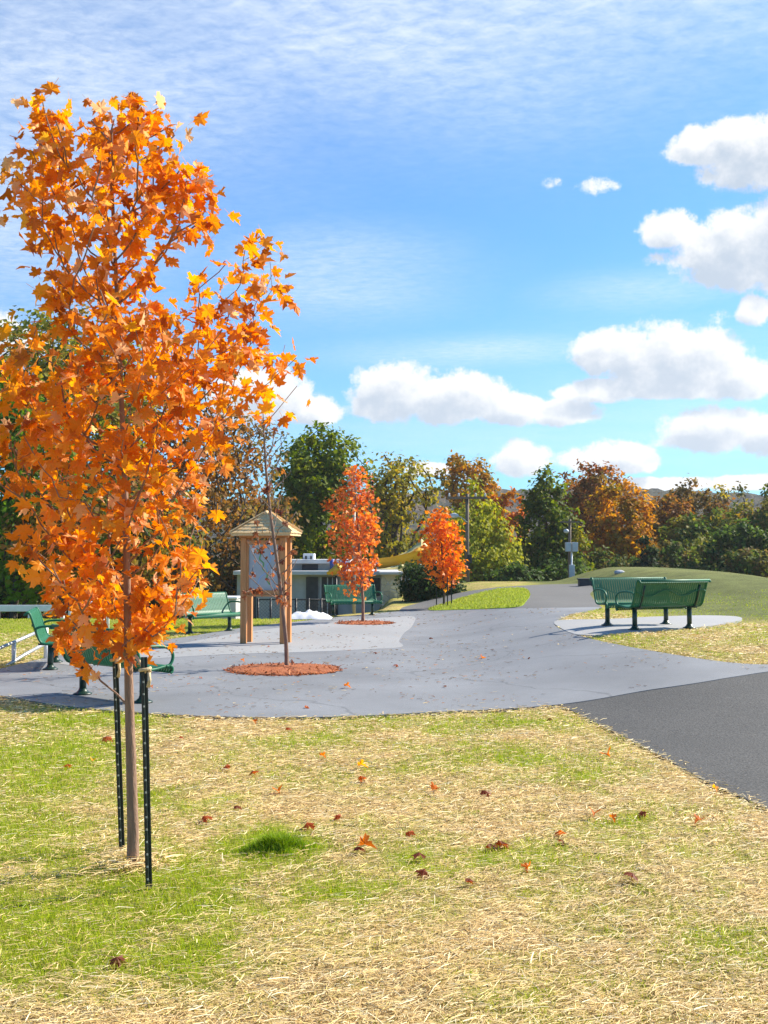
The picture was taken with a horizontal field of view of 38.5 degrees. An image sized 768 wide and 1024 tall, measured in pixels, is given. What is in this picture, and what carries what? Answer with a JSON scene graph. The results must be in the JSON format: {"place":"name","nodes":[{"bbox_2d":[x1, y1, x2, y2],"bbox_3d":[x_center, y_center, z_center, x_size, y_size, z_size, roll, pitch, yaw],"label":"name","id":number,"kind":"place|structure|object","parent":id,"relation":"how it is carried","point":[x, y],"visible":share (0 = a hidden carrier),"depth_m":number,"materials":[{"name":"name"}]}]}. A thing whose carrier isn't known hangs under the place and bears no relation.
{"place":"outdoors","nodes":[
{"label":"outdoors","id":0,"kind":"place"},
{"bbox_2d":[60,616,414,665],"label":"pale pavement","id":1,"kind":"structure","parent":0,"point":[378,636],"depth_m":21.33,"materials":[{"name":"concrete"}]},
{"bbox_2d":[229,510,302,643],"bbox_3d":[-2.256,1.242,21.077,1.233,2.545,0.958,0,-2,9],"label":"notice kiosk","id":2,"kind":"object","parent":1,"relation":"on","point":[285,535],"visible":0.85,"depth_m":20.89,"materials":[{"name":"brown wood"}]},
{"bbox_2d":[246,540,279,594],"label":"notice board frame","id":3,"kind":"structure","parent":2,"relation":"in","point":[252,541],"depth_m":20.90,"materials":[{"name":"brown wood"}]},
{"bbox_2d":[0,566,767,1023],"bbox_3d":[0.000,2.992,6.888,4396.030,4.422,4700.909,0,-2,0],"label":"ground","id":4,"kind":"structure","parent":0,"point":[722,584],"depth_m":6.13,"materials":[{"name":"beige plant"}]},
{"bbox_2d":[0,478,40,604],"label":"broadleaf tree","id":5,"kind":"object","parent":4,"relation":"on","point":[3,595],"visible":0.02,"depth_m":48.23,"materials":[{"name":"green plant"}]},
{"bbox_2d":[0,628,47,664],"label":"stair rail","id":6,"kind":"object","parent":4,"relation":"on","point":[14,659],"visible":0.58,"depth_m":17.32,"materials":[{"name":"white metal"}]},
{"bbox_2d":[0,605,64,618],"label":"white barrier","id":7,"kind":"object","parent":4,"relation":"on","point":[20,608],"visible":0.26,"depth_m":29.89,"materials":[{"name":"metal"}]},
{"bbox_2d":[0,557,66,618],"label":"bush","id":8,"kind":"object","parent":4,"relation":"on","point":[6,615],"visible":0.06,"depth_m":52.97,"materials":[{"name":"green plant"}]},
{"bbox_2d":[0,371,101,618],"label":"broadleaf tree","id":9,"kind":"object","parent":4,"relation":"on","point":[16,593],"visible":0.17,"depth_m":36.03,"materials":[{"name":"green plant"}]},
{"bbox_2d":[68,601,108,627],"bbox_3d":[-6.287,2.286,23.439,0.880,0.763,0.090,0,-2,0],"label":"pipe rail","id":10,"kind":"object","parent":4,"relation":"on","point":[107,620],"visible":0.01,"depth_m":23.40,"materials":[{"name":"white metal"}]},
{"bbox_2d":[0,299,188,618],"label":"broadleaf tree","id":11,"kind":"object","parent":4,"relation":"on","point":[43,364],"visible":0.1,"depth_m":44.67,"materials":[{"name":"green plant"}]},
{"bbox_2d":[100,736,112,741],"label":"fallen leaf","id":12,"kind":"object","parent":4,"relation":"on","point":[108,738],"visible":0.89,"depth_m":9.98,"materials":[{"name":"brown plant"}]},
{"bbox_2d":[0,470,217,618],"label":"broadleaf tree","id":13,"kind":"object","parent":4,"relation":"on","point":[139,560],"visible":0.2,"depth_m":34.89,"materials":[{"name":"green plant"}]},
{"bbox_2d":[112,653,124,849],"bbox_3d":[-1.534,1.431,6.352,0.090,1.238,0.030,0,-2,0],"label":"tree stake","id":14,"kind":"object","parent":4,"relation":"on","point":[119,779],"visible":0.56,"depth_m":6.36,"materials":[{"name":"black metal"}]},
{"bbox_2d":[110,657,123,677],"bbox_3d":[-1.507,0.877,6.230,0.069,0.150,0.398,1,-2,-18],"label":"tree tie","id":15,"kind":"object","parent":14,"relation":"attached to","point":[116,660],"visible":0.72,"depth_m":6.35,"materials":[{"name":"beige fabric"}]},
{"bbox_2d":[107,953,130,970],"bbox_3d":[-1.097,1.855,4.529,0.092,0.053,0.083,0,-2,6],"label":"fallen leaf","id":16,"kind":"object","parent":4,"relation":"on","point":[118,960],"visible":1,"depth_m":4.52,"materials":[{"name":"brown plant"}]},
{"bbox_2d":[82,840,186,881],"bbox_3d":[-1.371,1.893,6.013,0.599,0.083,0.659,0,-2,-12],"label":"straw collar","id":17,"kind":"object","parent":4,"relation":"on","point":[141,862],"visible":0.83,"depth_m":5.95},
{"bbox_2d":[48,513,220,617],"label":"bush","id":18,"kind":"object","parent":4,"relation":"on","point":[153,602],"visible":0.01,"depth_m":54.90,"materials":[{"name":"green plant"}]},
{"bbox_2d":[141,657,151,889],"bbox_3d":[-1.215,1.382,5.609,0.080,1.277,0.036,-1,-3,27],"label":"tree stake","id":19,"kind":"object","parent":4,"relation":"on","point":[146,781],"visible":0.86,"depth_m":5.61,"materials":[{"name":"black metal"}]},
{"bbox_2d":[134,654,151,687],"bbox_3d":[-1.284,0.824,5.801,0.069,0.159,0.428,1,-2,-20],"label":"tree tie","id":20,"kind":"object","parent":19,"relation":"attached to","point":[148,669],"visible":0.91,"depth_m":5.62,"materials":[{"name":"beige fabric"}]},
{"bbox_2d":[0,79,318,868],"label":"maple tree","id":21,"kind":"object","parent":4,"relation":"on","point":[178,371],"visible":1,"depth_m":5.95,"materials":[{"name":"orange plant"}]},
{"bbox_2d":[96,353,269,618],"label":"broadleaf tree","id":22,"kind":"object","parent":4,"relation":"on","point":[214,494],"visible":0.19,"depth_m":50.67,"materials":[{"name":"brown plant"}]},
{"bbox_2d":[184,596,239,618],"bbox_3d":[-5.208,3.127,33.403,1.636,1.128,1.100,0,-2,0],"label":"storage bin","id":23,"kind":"object","parent":4,"relation":"on","point":[234,606],"visible":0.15,"depth_m":32.92,"materials":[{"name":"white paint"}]},
{"bbox_2d":[191,406,309,593],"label":"broadleaf tree","id":24,"kind":"object","parent":4,"relation":"on","point":[245,429],"visible":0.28,"depth_m":53.92,"materials":[{"name":"brown plant"}]},
{"bbox_2d":[200,504,318,595],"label":"bush","id":25,"kind":"object","parent":4,"relation":"on","point":[231,579],"visible":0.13,"depth_m":59.99,"materials":[{"name":"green plant"}]},
{"bbox_2d":[201,829,337,863],"bbox_3d":[-0.643,1.883,6.328,0.775,0.131,0.612,0,-2,0],"label":"grass tuft","id":26,"kind":"object","parent":4,"relation":"on","point":[272,842],"visible":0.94,"depth_m":6.27,"materials":[{"name":"green plant"}]},
{"bbox_2d":[223,659,346,676],"bbox_3d":[-1.459,2.300,16.109,1.838,0.158,1.822,0,-2,0],"label":"mulch ring","id":27,"kind":"object","parent":4,"relation":"on","point":[279,669],"visible":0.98,"depth_m":15.90,"materials":[{"name":"wood"}]},
{"bbox_2d":[242,414,297,664],"bbox_3d":[-1.710,0.373,16.443,0.839,3.941,0.870,0,-2,0],"label":"bare maple","id":28,"kind":"object","parent":27,"relation":"on","point":[282,601],"visible":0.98,"depth_m":16.46,"materials":[{"name":"brown plant"}]},
{"bbox_2d":[257,598,334,618],"bbox_3d":[-2.793,3.470,34.891,2.482,1.466,0.070,0,-2,0],"label":"chain link fence","id":29,"kind":"object","parent":4,"relation":"on","point":[295,604],"visible":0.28,"depth_m":34.90,"materials":[{"name":"black metal"}]},
{"bbox_2d":[301,819,314,831],"bbox_3d":[-0.470,1.945,6.782,0.091,0.077,0.113,1,-2,-26],"label":"fallen leaf","id":30,"kind":"object","parent":4,"relation":"on","point":[310,825],"visible":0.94,"depth_m":6.76,"materials":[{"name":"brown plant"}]},
{"bbox_2d":[233,554,397,618],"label":"pool house","id":31,"kind":"structure","parent":4,"relation":"on","point":[310,577],"depth_m":45.88,"materials":[{"name":"grey concrete"}]},
{"bbox_2d":[253,596,255,618],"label":"doorway","id":32,"kind":"structure","parent":31,"relation":"in","point":[254,597],"depth_m":45.82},
{"bbox_2d":[306,577,317,611],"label":"doorway","id":33,"kind":"structure","parent":31,"relation":"in","point":[311,582],"depth_m":45.85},
{"bbox_2d":[322,577,337,614],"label":"doorway","id":34,"kind":"structure","parent":31,"relation":"in","point":[324,579],"depth_m":45.84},
{"bbox_2d":[370,578,379,595],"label":"window","id":35,"kind":"structure","parent":31,"relation":"in","point":[376,582],"depth_m":45.86,"materials":[{"name":"black glass"}]},
{"bbox_2d":[268,420,379,566],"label":"broadleaf tree","id":36,"kind":"object","parent":4,"relation":"on","point":[306,486],"visible":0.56,"depth_m":58.34,"materials":[{"name":"green plant"}]},
{"bbox_2d":[326,559,345,614],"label":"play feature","id":37,"kind":"object","parent":4,"relation":"on","point":[334,568],"visible":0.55,"depth_m":42.86,"materials":[{"name":"plastic"}]},
{"bbox_2d":[347,479,360,613],"bbox_3d":[-0.876,0.974,32.202,0.440,3.984,0.440,0,-2,0],"label":"lamp post","id":38,"kind":"object","parent":4,"relation":"on","point":[353,604],"visible":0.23,"depth_m":32.12,"materials":[{"name":"grey metal"}]},
{"bbox_2d":[334,619,396,624],"bbox_3d":[-0.470,2.722,27.123,1.581,0.152,1.556,0,-2,0],"label":"mulch ring","id":39,"kind":"object","parent":4,"relation":"on","point":[365,622],"visible":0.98,"depth_m":26.82,"materials":[{"name":"wood"}]},
{"bbox_2d":[320,461,384,620],"bbox_3d":[-0.770,0.741,27.590,1.538,4.074,1.592,-1,-3,29],"label":"red maple","id":40,"kind":"object","parent":39,"relation":"on","point":[363,567],"visible":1,"depth_m":27.48,"materials":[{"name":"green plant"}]},
{"bbox_2d":[0,612,767,1023],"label":"straw","id":41,"kind":"object","parent":4,"relation":"on","point":[384,960],"visible":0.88,"depth_m":5.60,"materials":[{"name":"beige plant"}]},
{"bbox_2d":[199,815,211,824],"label":"fallen leaf","id":42,"kind":"object","parent":41,"relation":"on","point":[204,818],"visible":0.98,"depth_m":6.95,"materials":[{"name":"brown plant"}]},
{"bbox_2d":[358,833,376,848],"bbox_3d":[-0.114,1.876,6.269,0.109,0.085,0.112,2,-3,-38],"label":"fallen leaf","id":43,"kind":"object","parent":41,"relation":"on","point":[364,840],"visible":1,"depth_m":6.28,"materials":[{"name":"orange plant"}]},
{"bbox_2d":[429,781,439,791],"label":"fallen leaf","id":44,"kind":"object","parent":41,"relation":"on","point":[433,786],"visible":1,"depth_m":7.80,"materials":[{"name":"orange plant"}]},
{"bbox_2d":[379,571,402,607],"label":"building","id":45,"kind":"structure","parent":4,"relation":"on","point":[388,590],"depth_m":43.51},
{"bbox_2d":[352,522,429,579],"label":"bush","id":46,"kind":"object","parent":4,"relation":"on","point":[411,529],"visible":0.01,"depth_m":71.99,"materials":[{"name":"green plant"}]},
{"bbox_2d":[377,564,404,571],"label":"water slide","id":47,"kind":"object","parent":4,"relation":"on","point":[393,568],"visible":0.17,"depth_m":49.90,"materials":[{"name":"plastic"}]},
{"bbox_2d":[356,451,450,579],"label":"broadleaf tree","id":48,"kind":"object","parent":4,"relation":"on","point":[395,517],"visible":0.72,"depth_m":65.08,"materials":[{"name":"green plant"}]},
{"bbox_2d":[377,547,433,588],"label":"water slide","id":49,"kind":"object","parent":4,"relation":"on","point":[393,560],"visible":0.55,"depth_m":51.54,"materials":[{"name":"yellow plastic"}]},
{"bbox_2d":[402,830,415,836],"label":"fallen leaf","id":50,"kind":"object","parent":4,"relation":"on","point":[408,833],"visible":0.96,"depth_m":6.59,"materials":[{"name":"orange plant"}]},
{"bbox_2d":[400,539,425,580],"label":"water slide","id":51,"kind":"object","parent":4,"relation":"on","point":[419,544],"visible":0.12,"depth_m":60.22,"materials":[{"name":"white plastic"}]},
{"bbox_2d":[411,852,425,859],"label":"fallen leaf","id":52,"kind":"object","parent":4,"relation":"on","point":[418,854],"visible":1,"depth_m":6.06,"materials":[{"name":"brown plant"}]},
{"bbox_2d":[415,869,428,879],"bbox_3d":[0.203,1.907,5.778,0.094,0.055,0.077,0,-2,-9],"label":"fallen leaf","id":53,"kind":"object","parent":4,"relation":"on","point":[421,872],"visible":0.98,"depth_m":5.76,"materials":[{"name":"brown plant"}]},
{"bbox_2d":[392,557,468,601],"bbox_3d":[1.719,2.590,39.985,2.835,2.091,2.827,0,-2,0],"label":"bush","id":54,"kind":"object","parent":4,"relation":"on","point":[415,586],"visible":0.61,"depth_m":39.44,"materials":[{"name":"green plant"}]},
{"bbox_2d":[413,506,471,603],"bbox_3d":[1.891,1.385,34.179,1.798,3.161,1.763,-2,-3,40],"label":"orange maple","id":55,"kind":"object","parent":4,"relation":"on","point":[449,568],"visible":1,"depth_m":33.99,"materials":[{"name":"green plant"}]},
{"bbox_2d":[447,493,486,582],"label":"utility pole","id":56,"kind":"object","parent":4,"relation":"on","point":[468,557],"visible":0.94,"depth_m":51.90,"materials":[{"name":"brown wood"}]},
{"bbox_2d":[430,449,504,522],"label":"broadleaf tree","id":57,"kind":"object","parent":4,"relation":"on","point":[457,463],"visible":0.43,"depth_m":79.15,"materials":[{"name":"orange plant"}]},
{"bbox_2d":[465,878,475,884],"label":"fallen leaf","id":58,"kind":"object","parent":4,"relation":"on","point":[468,880],"visible":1,"depth_m":5.64,"materials":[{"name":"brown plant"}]},
{"bbox_2d":[433,474,530,582],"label":"weeping tree","id":59,"kind":"object","parent":4,"relation":"on","point":[489,548],"visible":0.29,"depth_m":55.94,"materials":[{"name":"green plant"}]},
{"bbox_2d":[480,790,490,796],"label":"fallen leaf","id":60,"kind":"object","parent":4,"relation":"on","point":[483,792],"visible":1,"depth_m":7.70,"materials":[{"name":"brown plant"}]},
{"bbox_2d":[495,840,509,847],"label":"fallen leaf","id":61,"kind":"object","parent":4,"relation":"on","point":[500,843],"visible":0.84,"depth_m":6.37,"materials":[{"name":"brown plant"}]},
{"bbox_2d":[486,486,528,547],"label":"broadleaf tree","id":62,"kind":"object","parent":4,"relation":"on","point":[504,501],"visible":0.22,"depth_m":65.59,"materials":[{"name":"orange plant"}]},
{"bbox_2d":[480,558,544,580],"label":"bush","id":63,"kind":"object","parent":4,"relation":"on","point":[517,572],"visible":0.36,"depth_m":53.27,"materials":[{"name":"green plant"}]},
{"bbox_2d":[520,860,530,872],"bbox_3d":[0.772,1.901,5.908,0.066,0.054,0.087,-21,11,30],"label":"fallen leaf","id":64,"kind":"object","parent":4,"relation":"on","point":[526,865],"visible":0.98,"depth_m":5.90,"materials":[{"name":"orange plant"}]},
{"bbox_2d":[512,463,598,579],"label":"broadleaf tree","id":65,"kind":"object","parent":4,"relation":"on","point":[553,537],"visible":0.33,"depth_m":59.13,"materials":[{"name":"green plant"}]},
{"bbox_2d":[554,830,565,835],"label":"fallen leaf","id":66,"kind":"object","parent":4,"relation":"on","point":[561,831],"visible":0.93,"depth_m":6.64,"materials":[{"name":"orange plant"}]},
{"bbox_2d":[529,553,591,580],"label":"bush","id":67,"kind":"object","parent":4,"relation":"on","point":[553,572],"visible":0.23,"depth_m":56.75,"materials":[{"name":"green plant"}]},
{"bbox_2d":[560,519,579,577],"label":"utility pole","id":68,"kind":"object","parent":4,"relation":"on","point":[571,566],"visible":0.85,"depth_m":49.78,"materials":[{"name":"grey metal"}]},
{"bbox_2d":[540,459,632,559],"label":"broadleaf tree","id":69,"kind":"object","parent":4,"relation":"on","point":[583,488],"visible":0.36,"depth_m":71.20,"materials":[{"name":"orange plant"}]},
{"bbox_2d":[581,544,640,569],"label":"bush","id":70,"kind":"object","parent":4,"relation":"on","point":[599,560],"visible":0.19,"depth_m":61.33,"materials":[{"name":"green plant"}]},
{"bbox_2d":[609,813,616,821],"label":"fallen leaf","id":71,"kind":"object","parent":4,"relation":"on","point":[613,816],"visible":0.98,"depth_m":7.00,"materials":[{"name":"orange plant"}]},
{"bbox_2d":[614,570,623,573],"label":"boulder","id":72,"kind":"object","parent":4,"relation":"on","point":[618,571],"visible":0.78,"depth_m":41.76,"materials":[{"name":"grey stone"}]},
{"bbox_2d":[578,476,664,564],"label":"broadleaf tree","id":73,"kind":"object","parent":4,"relation":"on","point":[610,533],"visible":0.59,"depth_m":64.94,"materials":[{"name":"orange plant"}]},
{"bbox_2d":[624,872,638,881],"bbox_3d":[1.281,1.898,5.709,0.094,0.051,0.103,-1,-2,22],"label":"fallen leaf","id":74,"kind":"object","parent":4,"relation":"on","point":[631,874],"visible":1,"depth_m":5.69,"materials":[{"name":"brown plant"}]},
{"bbox_2d":[638,808,646,819],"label":"fallen leaf","id":75,"kind":"object","parent":4,"relation":"on","point":[642,813],"visible":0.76,"depth_m":7.09,"materials":[{"name":"brown plant"}]},
{"bbox_2d":[628,533,663,567],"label":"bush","id":76,"kind":"object","parent":4,"relation":"on","point":[649,557],"visible":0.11,"depth_m":59.72,"materials":[{"name":"green plant"}]},
{"bbox_2d":[637,491,694,558],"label":"broadleaf tree","id":77,"kind":"object","parent":4,"relation":"on","point":[666,512],"visible":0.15,"depth_m":73.45,"materials":[{"name":"orange plant"}]},
{"bbox_2d":[651,539,702,567],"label":"bush","id":78,"kind":"object","parent":4,"relation":"on","point":[675,555],"visible":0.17,"depth_m":61.47,"materials":[{"name":"green plant"}]},
{"bbox_2d":[656,510,712,565],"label":"broadleaf tree","id":79,"kind":"object","parent":4,"relation":"on","point":[686,531],"visible":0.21,"depth_m":65.10,"materials":[{"name":"green plant"}]},
{"bbox_2d":[661,473,735,531],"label":"broadleaf tree","id":80,"kind":"object","parent":4,"relation":"on","point":[683,492],"visible":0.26,"depth_m":77.10,"materials":[{"name":"green plant"}]},
{"bbox_2d":[694,814,704,823],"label":"fallen leaf","id":81,"kind":"object","parent":4,"relation":"on","point":[697,817],"visible":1,"depth_m":6.89,"materials":[{"name":"orange plant"}]},
{"bbox_2d":[676,539,730,571],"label":"bush","id":82,"kind":"object","parent":4,"relation":"on","point":[704,554],"visible":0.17,"depth_m":59.45,"materials":[{"name":"green plant"}]},
{"bbox_2d":[700,502,736,528],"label":"broadleaf tree","id":83,"kind":"object","parent":4,"relation":"on","point":[730,509],"visible":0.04,"depth_m":90.00,"materials":[{"name":"green plant"}]},
{"bbox_2d":[696,484,762,538],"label":"broadleaf tree","id":84,"kind":"object","parent":4,"relation":"on","point":[714,520],"visible":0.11,"depth_m":71.90,"materials":[{"name":"green plant"}]},
{"bbox_2d":[694,518,767,569],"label":"broadleaf tree","id":85,"kind":"object","parent":4,"relation":"on","point":[741,536],"visible":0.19,"depth_m":59.47,"materials":[{"name":"green plant"}]},
{"bbox_2d":[708,543,767,576],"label":"bush","id":86,"kind":"object","parent":4,"relation":"on","point":[748,561],"visible":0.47,"depth_m":55.20,"materials":[{"name":"green plant"}]},
{"bbox_2d":[716,481,767,534],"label":"broadleaf tree","id":87,"kind":"object","parent":4,"relation":"on","point":[762,515],"visible":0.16,"depth_m":67.27,"materials":[{"name":"green plant"}]},
{"bbox_2d":[735,531,767,570],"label":"broadleaf tree","id":88,"kind":"object","parent":4,"relation":"on","point":[761,545],"visible":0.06,"depth_m":58.54,"materials":[{"name":"green plant"}]},
{"bbox_2d":[751,486,767,524],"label":"broadleaf tree","id":89,"kind":"object","parent":4,"relation":"on","point":[760,500],"visible":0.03,"depth_m":73.85,"materials":[{"name":"green plant"}]},
{"bbox_2d":[757,564,767,577],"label":"bush","id":90,"kind":"object","parent":4,"relation":"on","point":[765,574],"visible":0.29,"depth_m":54.35,"materials":[{"name":"green plant"}]},
{"bbox_2d":[0,607,767,720],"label":"plaza","id":91,"kind":"structure","parent":0,"point":[559,681],"depth_m":14.61,"materials":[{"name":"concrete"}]},
{"bbox_2d":[23,607,64,669],"bbox_3d":[-5.059,1.904,16.720,0.686,0.854,1.531,1,-2,-13],"label":"park bench","id":92,"kind":"object","parent":91,"relation":"on","point":[39,626],"visible":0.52,"depth_m":16.27,"materials":[{"name":"green paint"}]},
{"bbox_2d":[49,624,174,703],"bbox_3d":[-3.212,1.754,12.900,1.531,0.854,0.686,-2,-3,40],"label":"park bench","id":93,"kind":"object","parent":91,"relation":"on","point":[105,661],"visible":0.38,"depth_m":12.78,"materials":[{"name":"green paint"}]},
{"bbox_2d":[177,592,239,633],"bbox_3d":[-3.820,2.189,24.030,0.686,0.854,1.531,-2,-3,38],"label":"park bench","id":94,"kind":"object","parent":91,"relation":"on","point":[224,609],"visible":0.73,"depth_m":24.23,"materials":[{"name":"green paint"}]},
{"bbox_2d":[292,609,331,618],"bbox_3d":[-2.011,2.707,29.260,1.240,0.236,1.000,0,-2,0],"label":"tarp","id":95,"kind":"object","parent":91,"relation":"on","point":[309,614],"visible":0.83,"depth_m":28.91,"materials":[{"name":"white plastic"}]},
{"bbox_2d":[323,584,381,615],"bbox_3d":[-0.874,2.447,30.626,1.531,0.854,0.686,1,-2,-22],"label":"park bench","id":96,"kind":"object","parent":91,"relation":"on","point":[330,592],"visible":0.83,"depth_m":30.66,"materials":[{"name":"green paint"}]},
{"bbox_2d":[0,0,767,499],"label":"sky","id":97,"kind":"structure","parent":0,"point":[521,236],"materials":[{"name":"blue"}]},
{"bbox_2d":[170,488,765,563],"bbox_3d":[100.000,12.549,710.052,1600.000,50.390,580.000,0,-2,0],"label":"hill","id":98,"kind":"structure","parent":0,"point":[444,501],"depth_m":588.67,"materials":[{"name":"green plant"}]},
{"bbox_2d":[428,587,530,610],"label":"grass island","id":99,"kind":"structure","parent":0,"point":[484,605],"depth_m":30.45,"materials":[{"name":"plant"}]},
{"bbox_2d":[399,584,601,610],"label":"path","id":100,"kind":"structure","parent":0,"point":[558,595],"depth_m":34.34,"materials":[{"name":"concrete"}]},
{"bbox_2d":[577,578,597,585],"bbox_3d":[7.484,2.564,40.165,0.820,0.280,0.460,0,-2,0],"label":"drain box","id":101,"kind":"object","parent":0,"point":[584,581],"visible":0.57,"depth_m":39.96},
{"bbox_2d":[554,615,741,636],"bbox_3d":[5.211,2.125,20.383,3.995,0.146,5.057,0,-2,0],"label":"bench pad","id":102,"kind":"object","parent":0,"point":[587,627],"visible":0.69,"depth_m":20.15,"materials":[{"name":"concrete"}]},
{"bbox_2d":[590,577,681,625],"bbox_3d":[4.556,1.608,19.894,1.531,0.854,0.686,1,-2,-15],"label":"park bench","id":103,"kind":"object","parent":102,"relation":"on","point":[604,600],"visible":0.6,"depth_m":19.97,"materials":[{"name":"green paint"}]},
{"bbox_2d":[615,579,710,629],"bbox_3d":[4.751,1.561,18.702,1.531,0.854,0.686,1,-2,-25],"label":"park bench","id":104,"kind":"object","parent":102,"relation":"on","point":[678,594],"visible":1,"depth_m":18.55,"materials":[{"name":"green paint"}]},
{"bbox_2d":[560,672,767,812],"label":"asphalt path","id":105,"kind":"structure","parent":0,"point":[717,729],"depth_m":10.77,"materials":[{"name":"grey asphalt"}]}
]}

